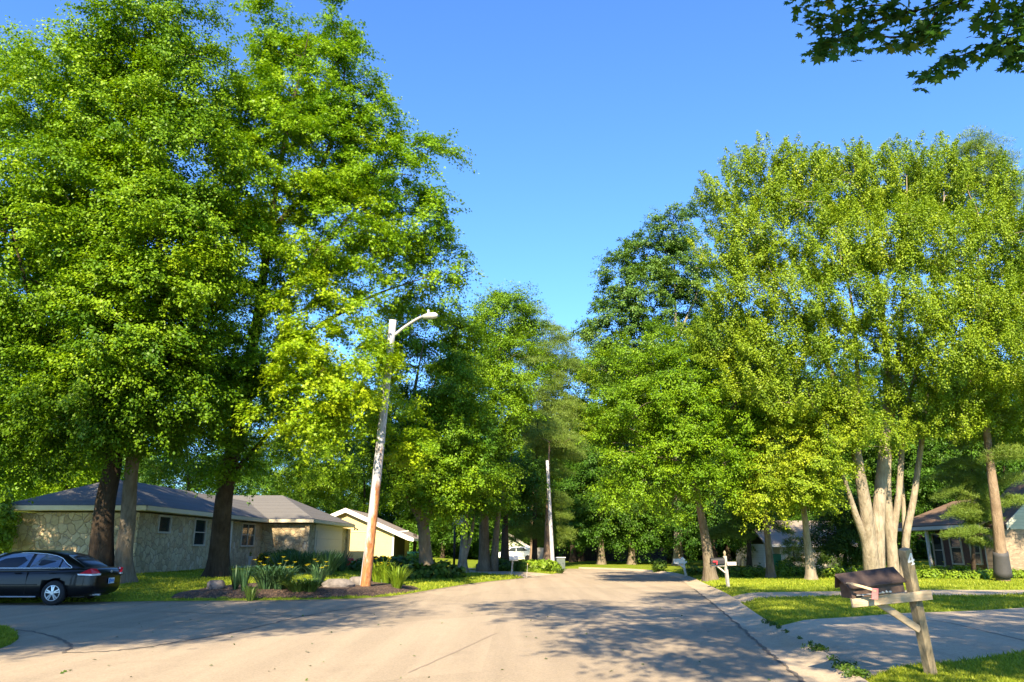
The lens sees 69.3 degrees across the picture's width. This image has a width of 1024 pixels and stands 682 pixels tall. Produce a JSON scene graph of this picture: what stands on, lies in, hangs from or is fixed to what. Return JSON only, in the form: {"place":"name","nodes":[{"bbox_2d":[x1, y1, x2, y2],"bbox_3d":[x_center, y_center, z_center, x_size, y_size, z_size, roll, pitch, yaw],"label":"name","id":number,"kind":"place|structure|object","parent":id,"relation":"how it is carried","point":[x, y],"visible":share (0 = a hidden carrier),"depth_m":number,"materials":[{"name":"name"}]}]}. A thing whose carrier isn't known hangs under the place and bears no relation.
{"place":"outdoors","nodes":[
{"label":"outdoors","id":0,"kind":"place"},
{"bbox_2d":[1,479,357,572],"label":"stone house","id":1,"kind":"structure","parent":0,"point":[173,526],"depth_m":37.24,"materials":[{"name":"grey stone"}]},
{"bbox_2d":[156,515,172,533],"bbox_3d":[-16.470,8.683,35.119,0.100,0.840,1.333,0,-16,0],"label":"window","id":2,"kind":"structure","parent":1,"relation":"in","point":[164,523],"depth_m":35.17,"materials":[{"name":"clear glass"}]},
{"bbox_2d":[191,518,207,545],"bbox_3d":[-16.470,10.087,39.088,0.100,1.420,1.548,0,-16,0],"label":"window","id":3,"kind":"structure","parent":1,"relation":"in","point":[200,525],"depth_m":39.11,"materials":[{"name":"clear glass"}]},
{"bbox_2d":[240,523,255,546],"bbox_3d":[-16.470,12.091,46.232,0.100,1.420,2.385,0,-16,0],"label":"window","id":4,"kind":"structure","parent":1,"relation":"in","point":[247,538],"depth_m":46.21,"materials":[{"name":"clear glass"}]},
{"bbox_2d":[316,531,341,557],"bbox_3d":[-13.445,15.179,54.493,0.050,2.260,7.547,0,-16,0],"label":"garage door","id":5,"kind":"structure","parent":1,"relation":"in","point":[322,536],"depth_m":54.21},
{"bbox_2d":[0,568,800,681],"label":"road","id":6,"kind":"structure","parent":0,"point":[631,622],"depth_m":13.43,"materials":[{"name":"grey asphalt"}]},
{"bbox_2d":[0,550,122,604],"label":"parked car","id":7,"kind":"object","parent":6,"relation":"on","point":[52,577],"visible":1,"depth_m":21.27,"materials":[{"name":"black paint"}]},
{"bbox_2d":[65,601,397,652],"bbox_3d":[-4.930,6.374,16.992,0.852,0.001,12.059,-5,-16,16],"label":"tar seam","id":8,"kind":"object","parent":6,"relation":"on","point":[214,635],"visible":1,"depth_m":13.85,"materials":[{"name":"grey asphalt"}]},
{"bbox_2d":[39,578,520,602],"bbox_3d":[-4.281,9.698,28.969,6.433,0.001,23.700,-12,-20,37],"label":"edge grit","id":9,"kind":"object","parent":6,"relation":"on","point":[296,600],"visible":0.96,"depth_m":22.86,"materials":[{"name":"beige gravel"}]},
{"bbox_2d":[579,567,867,681],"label":"gutter","id":10,"kind":"object","parent":6,"relation":"on","point":[806,664],"visible":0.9,"depth_m":12.95,"materials":[{"name":"concrete"}]},
{"bbox_2d":[761,618,870,677],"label":"weeds","id":11,"kind":"object","parent":10,"relation":"on","point":[853,670],"visible":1,"depth_m":9.70,"materials":[{"name":"green plant"}]},
{"bbox_2d":[693,588,804,681],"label":"tar seam","id":12,"kind":"object","parent":6,"relation":"on","point":[800,678],"visible":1,"depth_m":12.10,"materials":[{"name":"grey asphalt"}]},
{"bbox_2d":[466,570,553,577],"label":"driveway","id":13,"kind":"structure","parent":0,"point":[528,574],"depth_m":43.69,"materials":[{"name":"concrete"}]},
{"bbox_2d":[0,557,1023,681],"bbox_3d":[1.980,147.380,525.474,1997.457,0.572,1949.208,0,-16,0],"label":"ground","id":14,"kind":"structure","parent":0,"point":[644,564],"depth_m":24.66,"materials":[{"name":"green plant"}]},
{"bbox_2d":[0,489,22,554],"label":"corner bush","id":15,"kind":"object","parent":14,"relation":"on","point":[8,533],"visible":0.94,"depth_m":31.87,"materials":[{"name":"green plant"}]},
{"bbox_2d":[0,15,99,498],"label":"broadleaf tree","id":16,"kind":"object","parent":14,"relation":"on","point":[80,482],"visible":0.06,"depth_m":46.12,"materials":[{"name":"green plant"}]},
{"bbox_2d":[0,320,146,523],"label":"broadleaf tree","id":17,"kind":"object","parent":14,"relation":"on","point":[66,485],"visible":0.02,"depth_m":48.98,"materials":[{"name":"green plant"}]},
{"bbox_2d":[0,11,223,566],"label":"maple tree","id":18,"kind":"object","parent":14,"relation":"on","point":[20,331],"visible":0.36,"depth_m":25.35,"materials":[{"name":"green plant"}]},
{"bbox_2d":[0,0,293,582],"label":"maple tree","id":19,"kind":"object","parent":14,"relation":"on","point":[179,122],"visible":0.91,"depth_m":24.88,"materials":[{"name":"green plant"}]},
{"bbox_2d":[122,433,205,491],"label":"woodland tree","id":20,"kind":"object","parent":14,"relation":"on","point":[177,486],"visible":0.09,"depth_m":96.72,"materials":[{"name":"green plant"}]},
{"bbox_2d":[120,301,279,494],"bbox_3d":[-28.747,7.521,64.991,18.121,23.635,15.136,0,-16,0],"label":"broadleaf tree","id":21,"kind":"object","parent":14,"relation":"on","point":[145,472],"visible":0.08,"depth_m":64.14,"materials":[{"name":"green plant"}]},
{"bbox_2d":[182,422,273,494],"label":"woodland tree","id":22,"kind":"object","parent":14,"relation":"on","point":[237,489],"visible":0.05,"depth_m":101.36,"materials":[{"name":"green plant"}]},
{"bbox_2d":[256,546,283,566],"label":"boxwood bush","id":23,"kind":"object","parent":14,"relation":"on","point":[265,555],"visible":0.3,"depth_m":44.49,"materials":[{"name":"green plant"}]},
{"bbox_2d":[234,435,327,512],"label":"woodland tree","id":24,"kind":"object","parent":14,"relation":"on","point":[252,484],"visible":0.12,"depth_m":96.48,"materials":[{"name":"green plant"}]},
{"bbox_2d":[171,581,419,598],"bbox_3d":[-6.760,8.655,25.983,5.573,0.360,9.688,-12,-19,36],"label":"mulch bed","id":25,"kind":"object","parent":14,"relation":"on","point":[375,588],"visible":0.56,"depth_m":23.90,"materials":[{"name":"brown soil"}]},
{"bbox_2d":[206,580,224,589],"bbox_3d":[-9.619,7.927,24.044,0.568,0.325,0.514,0,-16,0],"label":"garden rock","id":26,"kind":"object","parent":25,"relation":"on","point":[216,584],"visible":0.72,"depth_m":23.90,"materials":[{"name":"stone"}]},
{"bbox_2d":[229,564,251,590],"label":"daylily plant","id":27,"kind":"object","parent":25,"relation":"on","point":[238,577],"visible":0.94,"depth_m":23.85,"materials":[{"name":"green plant"}]},
{"bbox_2d":[239,584,260,600],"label":"daylily plant","id":28,"kind":"object","parent":25,"relation":"on","point":[250,594],"visible":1,"depth_m":22.64,"materials":[{"name":"green plant"}]},
{"bbox_2d":[246,557,306,589],"bbox_3d":[-7.756,7.658,24.430,2.373,1.076,2.139,0,-16,0],"label":"daylily plant","id":29,"kind":"object","parent":25,"relation":"on","point":[267,577],"visible":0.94,"depth_m":24.08,"materials":[{"name":"green plant"}]},
{"bbox_2d":[278,577,329,591],"bbox_3d":[-6.767,7.915,24.041,2.069,0.421,2.082,-10,-18,32],"label":"daylily plant","id":30,"kind":"object","parent":25,"relation":"on","point":[305,585],"visible":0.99,"depth_m":23.84,"materials":[{"name":"green plant"}]},
{"bbox_2d":[302,559,329,585],"bbox_3d":[-6.698,8.091,25.809,1.137,0.972,1.150,-10,-19,33],"label":"daylily plant","id":31,"kind":"object","parent":25,"relation":"on","point":[320,575],"visible":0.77,"depth_m":25.64,"materials":[{"name":"green plant"}]},
{"bbox_2d":[321,579,355,587],"bbox_3d":[-6.105,8.449,25.840,1.252,0.312,0.808,0,-16,0],"label":"garden rock","id":32,"kind":"object","parent":25,"relation":"on","point":[348,583],"visible":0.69,"depth_m":25.57,"materials":[{"name":"stone"}]},
{"bbox_2d":[372,556,400,582],"bbox_3d":[-5.106,9.017,29.195,1.783,1.066,1.496,-9,-18,28],"label":"daylily plant","id":33,"kind":"object","parent":25,"relation":"on","point":[378,572],"visible":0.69,"depth_m":28.97,"materials":[{"name":"green plant"}]},
{"bbox_2d":[383,565,409,588],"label":"daylily plant","id":34,"kind":"object","parent":25,"relation":"on","point":[398,579],"visible":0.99,"depth_m":26.70,"materials":[{"name":"green plant"}]},
{"bbox_2d":[360,309,437,585],"bbox_3d":[-4.328,3.937,26.190,1.000,9.823,4.390,12,-20,-37],"label":"street lamp","id":35,"kind":"object","parent":25,"relation":"on","point":[367,568],"visible":0.87,"depth_m":26.50,"materials":[{"name":"brown wood"}]},
{"bbox_2d":[266,549,343,575],"bbox_3d":[-8.972,9.668,32.422,3.480,1.122,2.048,0,-16,0],"label":"iris plant","id":36,"kind":"object","parent":14,"relation":"on","point":[299,559],"visible":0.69,"depth_m":32.11,"materials":[{"name":"green plant"}]},
{"bbox_2d":[240,364,372,512],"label":"broadleaf tree","id":37,"kind":"object","parent":14,"relation":"on","point":[307,482],"visible":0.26,"depth_m":76.01,"materials":[{"name":"green plant"}]},
{"bbox_2d":[282,424,370,513],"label":"woodland tree","id":38,"kind":"object","parent":14,"relation":"on","point":[355,500],"visible":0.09,"depth_m":104.91,"materials":[{"name":"green plant"}]},
{"bbox_2d":[166,0,489,576],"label":"silver maple tree","id":39,"kind":"object","parent":14,"relation":"on","point":[309,118],"visible":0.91,"depth_m":28.71,"materials":[{"name":"green plant"}]},
{"bbox_2d":[323,549,353,571],"bbox_3d":[-8.767,10.845,36.559,2.024,1.122,1.289,4,-16,-14],"label":"iris plant","id":40,"kind":"object","parent":14,"relation":"on","point":[343,566],"visible":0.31,"depth_m":36.46,"materials":[{"name":"green plant"}]},
{"bbox_2d":[301,352,413,519],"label":"broadleaf tree","id":41,"kind":"object","parent":14,"relation":"on","point":[365,494],"visible":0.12,"depth_m":84.26,"materials":[{"name":"green plant"}]},
{"bbox_2d":[347,556,388,571],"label":"hosta plant","id":42,"kind":"object","parent":14,"relation":"on","point":[355,565],"visible":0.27,"depth_m":38.17,"materials":[{"name":"green plant"}]},
{"bbox_2d":[330,508,417,560],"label":"yellow house","id":43,"kind":"structure","parent":14,"relation":"on","point":[391,540],"depth_m":64.26,"materials":[{"name":"yellow paint"}]},
{"bbox_2d":[368,404,435,542],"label":"woodland tree","id":44,"kind":"object","parent":14,"relation":"on","point":[382,479],"visible":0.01,"depth_m":90.42,"materials":[{"name":"green plant"}]},
{"bbox_2d":[386,557,435,567],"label":"hosta plant","id":45,"kind":"object","parent":14,"relation":"on","point":[399,562],"visible":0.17,"depth_m":40.59,"materials":[{"name":"green plant"}]},
{"bbox_2d":[387,515,452,558],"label":"thicket shrub","id":46,"kind":"object","parent":14,"relation":"on","point":[407,525],"visible":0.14,"depth_m":85.46,"materials":[{"name":"green plant"}]},
{"bbox_2d":[400,559,456,579],"bbox_3d":[-4.065,10.983,35.176,2.826,1.215,1.578,0,-16,0],"label":"hosta plant","id":47,"kind":"object","parent":14,"relation":"on","point":[437,570],"visible":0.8,"depth_m":34.89,"materials":[{"name":"green plant"}]},
{"bbox_2d":[338,300,525,564],"bbox_3d":[-3.963,4.442,36.790,9.538,14.617,7.269,0,-16,0],"label":"maple tree","id":48,"kind":"object","parent":14,"relation":"on","point":[447,415],"visible":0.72,"depth_m":35.58,"materials":[{"name":"green plant"}]},
{"bbox_2d":[400,432,489,557],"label":"woodland tree","id":49,"kind":"object","parent":14,"relation":"on","point":[436,540],"visible":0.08,"depth_m":83.88,"materials":[{"name":"green plant"}]},
{"bbox_2d":[447,564,466,577],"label":"hosta plant","id":50,"kind":"object","parent":14,"relation":"on","point":[459,572],"visible":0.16,"depth_m":36.58,"materials":[{"name":"green plant"}]},
{"bbox_2d":[439,514,523,558],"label":"thicket shrub","id":51,"kind":"object","parent":14,"relation":"on","point":[472,548],"visible":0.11,"depth_m":89.81,"materials":[{"name":"green plant"}]},
{"bbox_2d":[455,451,520,571],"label":"bare trunk tree","id":52,"kind":"object","parent":14,"relation":"on","point":[463,554],"visible":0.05,"depth_m":45.84,"materials":[{"name":"green plant"}]},
{"bbox_2d":[420,278,569,571],"bbox_3d":[-1.240,4.922,46.198,10.044,19.385,8.201,0,-16,0],"label":"maple tree","id":53,"kind":"object","parent":14,"relation":"on","point":[515,397],"visible":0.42,"depth_m":46.49,"materials":[{"name":"green plant"}]},
{"bbox_2d":[469,451,557,558],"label":"dark trunk tree","id":54,"kind":"object","parent":14,"relation":"on","point":[528,495],"visible":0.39,"depth_m":52.85,"materials":[{"name":"green plant"}]},
{"bbox_2d":[499,547,529,559],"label":"parked car","id":55,"kind":"object","parent":14,"relation":"on","point":[521,552],"visible":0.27,"depth_m":81.03,"materials":[{"name":"white paint"}]},
{"bbox_2d":[496,303,588,558],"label":"pine tree","id":56,"kind":"object","parent":14,"relation":"on","point":[542,397],"visible":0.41,"depth_m":70.28,"materials":[{"name":"green plant"}]},
{"bbox_2d":[499,405,586,560],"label":"pine tree","id":57,"kind":"object","parent":14,"relation":"on","point":[535,532],"visible":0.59,"depth_m":57.24,"materials":[{"name":"green plant"}]},
{"bbox_2d":[546,460,554,560],"bbox_3d":[2.693,12.506,52.695,0.317,7.821,2.005,-4,-16,15],"label":"utility pole","id":58,"kind":"object","parent":14,"relation":"on","point":[550,519],"visible":0.82,"depth_m":52.56,"materials":[{"name":"grey wood"}]},
{"bbox_2d":[513,410,589,559],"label":"pine tree","id":59,"kind":"object","parent":14,"relation":"on","point":[541,436],"visible":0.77,"depth_m":55.40,"materials":[{"name":"green plant"}]},
{"bbox_2d":[537,478,609,560],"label":"verge tree","id":60,"kind":"object","parent":14,"relation":"on","point":[581,558],"visible":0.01,"depth_m":77.67,"materials":[{"name":"green plant"}]},
{"bbox_2d":[525,327,631,561],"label":"verge tree","id":61,"kind":"object","parent":14,"relation":"on","point":[573,557],"visible":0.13,"depth_m":73.39,"materials":[{"name":"green plant"}]},
{"bbox_2d":[550,427,658,564],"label":"verge tree","id":62,"kind":"object","parent":14,"relation":"on","point":[587,528],"visible":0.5,"depth_m":63.47,"materials":[{"name":"green plant"}]},
{"bbox_2d":[556,546,667,560],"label":"hedge","id":63,"kind":"object","parent":14,"relation":"on","point":[588,552],"visible":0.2,"depth_m":80.71,"materials":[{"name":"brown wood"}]},
{"bbox_2d":[552,356,685,561],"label":"verge tree","id":64,"kind":"object","parent":14,"relation":"on","point":[619,555],"visible":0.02,"depth_m":77.63,"materials":[{"name":"green plant"}]},
{"bbox_2d":[590,438,693,564],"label":"verge tree","id":65,"kind":"object","parent":14,"relation":"on","point":[631,559],"visible":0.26,"depth_m":63.41,"materials":[{"name":"green plant"}]},
{"bbox_2d":[562,193,727,565],"bbox_3d":[11.556,3.054,57.974,13.670,29.304,10.920,7,-17,-23],"label":"poplar tree","id":66,"kind":"object","parent":14,"relation":"on","point":[623,304],"visible":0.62,"depth_m":58.62,"materials":[{"name":"green plant"}]},
{"bbox_2d":[651,558,668,571],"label":"flower bush","id":67,"kind":"object","parent":14,"relation":"on","point":[659,565],"visible":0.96,"depth_m":48.01,"materials":[{"name":"green plant"}]},
{"bbox_2d":[625,434,719,562],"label":"verge tree","id":68,"kind":"object","parent":14,"relation":"on","point":[669,560],"visible":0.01,"depth_m":69.81,"materials":[{"name":"green plant"}]},
{"bbox_2d":[571,306,813,581],"bbox_3d":[8.909,4.375,33.697,12.688,13.197,6.571,2,-16,-7],"label":"oak tree","id":69,"kind":"object","parent":14,"relation":"on","point":[687,393],"visible":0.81,"depth_m":32.68,"materials":[{"name":"green plant"}]},
{"bbox_2d":[686,565,719,576],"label":"weedy shrub","id":70,"kind":"object","parent":14,"relation":"on","point":[695,571],"visible":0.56,"depth_m":39.90,"materials":[{"name":"green plant"}]},
{"bbox_2d":[647,351,779,566],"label":"shade tree","id":71,"kind":"object","parent":14,"relation":"on","point":[713,519],"visible":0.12,"depth_m":55.85,"materials":[{"name":"green plant"}]},
{"bbox_2d":[710,550,735,586],"bbox_3d":[8.039,8.767,28.283,0.934,1.492,0.537,0,-16,0],"label":"mailbox","id":72,"kind":"object","parent":14,"relation":"on","point":[721,560],"visible":0.91,"depth_m":28.24,"materials":[{"name":"grey wood"}]},
{"bbox_2d":[720,562,764,576],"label":"weedy shrub","id":73,"kind":"object","parent":14,"relation":"on","point":[737,569],"visible":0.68,"depth_m":37.50,"materials":[{"name":"green plant"}]},
{"bbox_2d":[699,470,796,566],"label":"tree","id":74,"kind":"object","parent":14,"relation":"on","point":[730,530],"visible":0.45,"depth_m":41.70,"materials":[{"name":"green plant"}]},
{"bbox_2d":[738,566,765,577],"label":"weedy shrub","id":75,"kind":"object","parent":14,"relation":"on","point":[747,574],"visible":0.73,"depth_m":37.33,"materials":[{"name":"green plant"}]},
{"bbox_2d":[710,353,794,577],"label":"oak tree","id":76,"kind":"object","parent":14,"relation":"on","point":[770,572],"visible":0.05,"depth_m":35.99,"materials":[{"name":"green plant"}]},
{"bbox_2d":[706,307,827,517],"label":"shade tree","id":77,"kind":"object","parent":14,"relation":"on","point":[794,389],"visible":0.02,"depth_m":61.40,"materials":[{"name":"green plant"}]},
{"bbox_2d":[775,564,804,576],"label":"weedy shrub","id":78,"kind":"object","parent":14,"relation":"on","point":[783,571],"visible":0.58,"depth_m":36.98,"materials":[{"name":"green plant"}]},
{"bbox_2d":[776,536,804,568],"bbox_3d":[16.024,12.186,42.120,2.130,2.266,2.256,13,-20,-40],"label":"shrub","id":79,"kind":"object","parent":14,"relation":"on","point":[793,559],"visible":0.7,"depth_m":42.05,"materials":[{"name":"green plant"}]},
{"bbox_2d":[729,521,856,568],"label":"grey cottage","id":80,"kind":"structure","parent":14,"relation":"on","point":[758,542],"depth_m":54.13,"materials":[{"name":"beige"}]},
{"bbox_2d":[728,372,874,579],"bbox_3d":[12.527,6.077,32.721,6.728,9.219,5.931,0,-16,0],"label":"silver maple tree","id":81,"kind":"object","parent":14,"relation":"on","point":[807,464],"visible":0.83,"depth_m":31.68,"materials":[{"name":"green plant"}]},
{"bbox_2d":[784,375,877,522],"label":"woodland tree","id":82,"kind":"object","parent":14,"relation":"on","point":[847,477],"visible":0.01,"depth_m":77.16,"materials":[{"name":"green plant"}]},
{"bbox_2d":[773,332,894,548],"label":"shade tree","id":83,"kind":"object","parent":14,"relation":"on","point":[795,514],"visible":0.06,"depth_m":59.48,"materials":[{"name":"green plant"}]},
{"bbox_2d":[816,565,855,577],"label":"weedy shrub","id":84,"kind":"object","parent":14,"relation":"on","point":[823,571],"visible":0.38,"depth_m":35.77,"materials":[{"name":"green plant"}]},
{"bbox_2d":[792,488,899,574],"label":"hornbeam tree","id":85,"kind":"object","parent":14,"relation":"on","point":[842,542],"visible":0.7,"depth_m":41.09,"materials":[{"name":"green plant"}]},
{"bbox_2d":[676,128,1023,577],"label":"silver maple tree","id":86,"kind":"object","parent":14,"relation":"on","point":[918,202],"visible":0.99,"depth_m":32.06,"materials":[{"name":"green plant"}]},
{"bbox_2d":[835,547,936,674],"bbox_3d":[4.495,3.279,8.736,1.325,1.638,0.494,4,-16,-14],"label":"mailbox","id":87,"kind":"object","parent":14,"relation":"on","point":[871,587],"visible":1,"depth_m":8.78,"materials":[{"name":"brown wood"}]},
{"bbox_2d":[819,356,968,547],"bbox_3d":[29.264,9.526,58.420,11.443,16.703,11.218,11,-19,-36],"label":"shade tree","id":88,"kind":"object","parent":14,"relation":"on","point":[921,490],"visible":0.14,"depth_m":57.10,"materials":[{"name":"green plant"}]},
{"bbox_2d":[852,397,950,558],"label":"woodland tree","id":89,"kind":"object","parent":14,"relation":"on","point":[913,535],"visible":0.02,"depth_m":75.08,"materials":[{"name":"green plant"}]},
{"bbox_2d":[783,0,1023,93],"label":"overhanging maple tree","id":90,"kind":"object","parent":14,"relation":"on","point":[1009,53],"visible":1,"depth_m":7.52,"materials":[{"name":"green plant"}]},
{"bbox_2d":[897,538,933,559],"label":"thicket shrub","id":91,"kind":"object","parent":14,"relation":"on","point":[920,553],"visible":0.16,"depth_m":90.62,"materials":[{"name":"green plant"}]},
{"bbox_2d":[918,568,945,578],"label":"groundcover plant","id":92,"kind":"object","parent":14,"relation":"on","point":[933,573],"visible":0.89,"depth_m":34.95,"materials":[{"name":"green plant"}]},
{"bbox_2d":[867,338,1001,565],"bbox_3d":[34.222,8.851,58.480,12.334,18.036,10.931,-9,-18,30],"label":"shade tree","id":93,"kind":"object","parent":14,"relation":"on","point":[940,459],"visible":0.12,"depth_m":56.98,"materials":[{"name":"green plant"}]},
{"bbox_2d":[915,561,982,570],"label":"daylily plant","id":94,"kind":"object","parent":14,"relation":"on","point":[954,567],"visible":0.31,"depth_m":36.96,"materials":[{"name":"green plant"}]},
{"bbox_2d":[941,569,968,578],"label":"groundcover plant","id":95,"kind":"object","parent":14,"relation":"on","point":[950,574],"visible":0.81,"depth_m":34.64,"materials":[{"name":"green plant"}]},
{"bbox_2d":[898,471,1023,570],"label":"brick house","id":96,"kind":"structure","parent":14,"relation":"on","point":[951,551],"depth_m":44.95,"materials":[{"name":"brick"}]},
{"bbox_2d":[931,533,945,566],"bbox_3d":[27.470,13.465,47.740,0.100,2.060,1.152,0,-16,0],"label":"window","id":97,"kind":"structure","parent":96,"relation":"in","point":[937,543],"depth_m":47.77,"materials":[{"name":"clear glass"}]},
{"bbox_2d":[948,535,964,564],"bbox_3d":[27.470,12.778,45.863,0.100,2.040,1.245,0,-16,0],"label":"window","id":98,"kind":"structure","parent":96,"relation":"in","point":[956,550],"depth_m":45.84,"materials":[{"name":"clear glass"}]},
{"bbox_2d":[969,544,983,564],"bbox_3d":[27.470,12.548,43.879,0.100,1.360,1.052,0,-16,0],"label":"window","id":99,"kind":"structure","parent":96,"relation":"in","point":[978,552],"depth_m":43.68,"materials":[{"name":"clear glass"}]},
{"bbox_2d":[920,431,1023,570],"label":"pine tree","id":100,"kind":"object","parent":14,"relation":"on","point":[972,512],"visible":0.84,"depth_m":34.28,"materials":[{"name":"green plant"}]},
{"bbox_2d":[926,354,1023,501],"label":"shade tree","id":101,"kind":"object","parent":14,"relation":"on","point":[1006,467],"visible":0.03,"depth_m":55.33,"materials":[{"name":"green plant"}]},
{"bbox_2d":[967,569,992,579],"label":"groundcover plant","id":102,"kind":"object","parent":14,"relation":"on","point":[979,574],"visible":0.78,"depth_m":34.63,"materials":[{"name":"green plant"}]},
{"bbox_2d":[940,122,1023,580],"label":"pine tree","id":103,"kind":"object","parent":14,"relation":"on","point":[1002,570],"visible":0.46,"depth_m":32.93,"materials":[{"name":"green plant"}]},
{"bbox_2d":[0,0,1023,511],"label":"sky","id":104,"kind":"structure","parent":0,"point":[578,118],"materials":[{"name":"blue"}]},
{"bbox_2d":[733,590,1023,601],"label":"driveway","id":105,"kind":"structure","parent":0,"point":[745,597],"depth_m":24.64,"materials":[{"name":"concrete"}]},
{"bbox_2d":[780,608,1023,678],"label":"driveway","id":106,"kind":"structure","parent":0,"point":[873,644],"depth_m":12.94,"materials":[{"name":"concrete"}]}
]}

